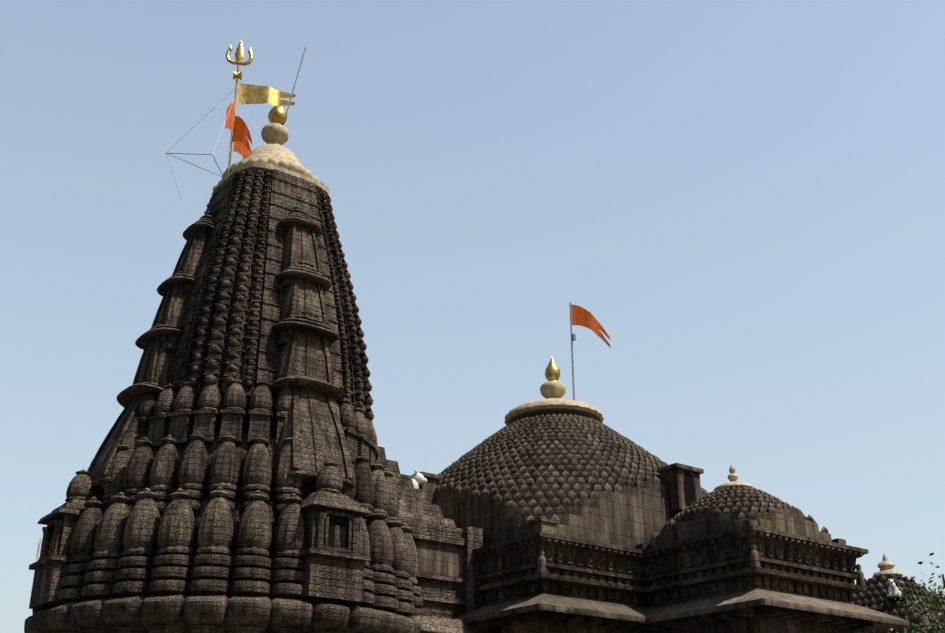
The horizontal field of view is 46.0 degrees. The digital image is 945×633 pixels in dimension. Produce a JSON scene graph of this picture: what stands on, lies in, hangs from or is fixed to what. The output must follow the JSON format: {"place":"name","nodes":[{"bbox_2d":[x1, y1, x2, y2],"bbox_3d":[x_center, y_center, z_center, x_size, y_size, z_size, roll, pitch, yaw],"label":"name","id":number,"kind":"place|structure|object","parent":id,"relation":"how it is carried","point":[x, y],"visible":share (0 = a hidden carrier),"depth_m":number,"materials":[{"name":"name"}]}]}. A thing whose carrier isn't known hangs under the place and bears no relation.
{"place":"outdoors","nodes":[
{"label":"outdoors","id":0,"kind":"place"},
{"bbox_2d":[36,540,41,561],"bbox_3d":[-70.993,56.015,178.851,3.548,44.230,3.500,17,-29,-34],"label":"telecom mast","id":1,"kind":"object","parent":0,"point":[38,548],"visible":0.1,"depth_m":185.82,"materials":[{"name":"metal"}]},
{"bbox_2d":[24,40,426,632],"bbox_3d":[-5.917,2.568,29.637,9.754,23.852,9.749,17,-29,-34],"label":"tower","id":2,"kind":"structure","parent":0,"point":[236,476],"depth_m":26.07,"materials":[{"name":"stone"}]},
{"bbox_2d":[0,0,944,632],"label":"sky","id":3,"kind":"structure","parent":0,"point":[747,197],"materials":[{"name":"blue"}]},
{"label":"ground","id":4,"kind":"structure","parent":0,"visible":0},
{"bbox_2d":[377,302,908,632],"bbox_3d":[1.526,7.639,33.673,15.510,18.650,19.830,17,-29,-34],"label":"domed temple hall","id":5,"kind":"structure","parent":4,"relation":"on","point":[553,512],"depth_m":28.27,"materials":[{"name":"stone"}]},
{"bbox_2d":[852,553,944,632],"bbox_3d":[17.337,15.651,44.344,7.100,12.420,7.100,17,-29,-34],"label":"dome","id":6,"kind":"structure","parent":4,"relation":"on","point":[882,584],"depth_m":44.71,"materials":[{"name":"stone"}]},
{"bbox_2d":[882,553,944,632],"bbox_3d":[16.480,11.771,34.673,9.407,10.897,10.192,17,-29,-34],"label":"tree","id":7,"kind":"object","parent":4,"relation":"on","point":[935,605],"visible":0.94,"depth_m":37.37,"materials":[{"name":"green plant"}]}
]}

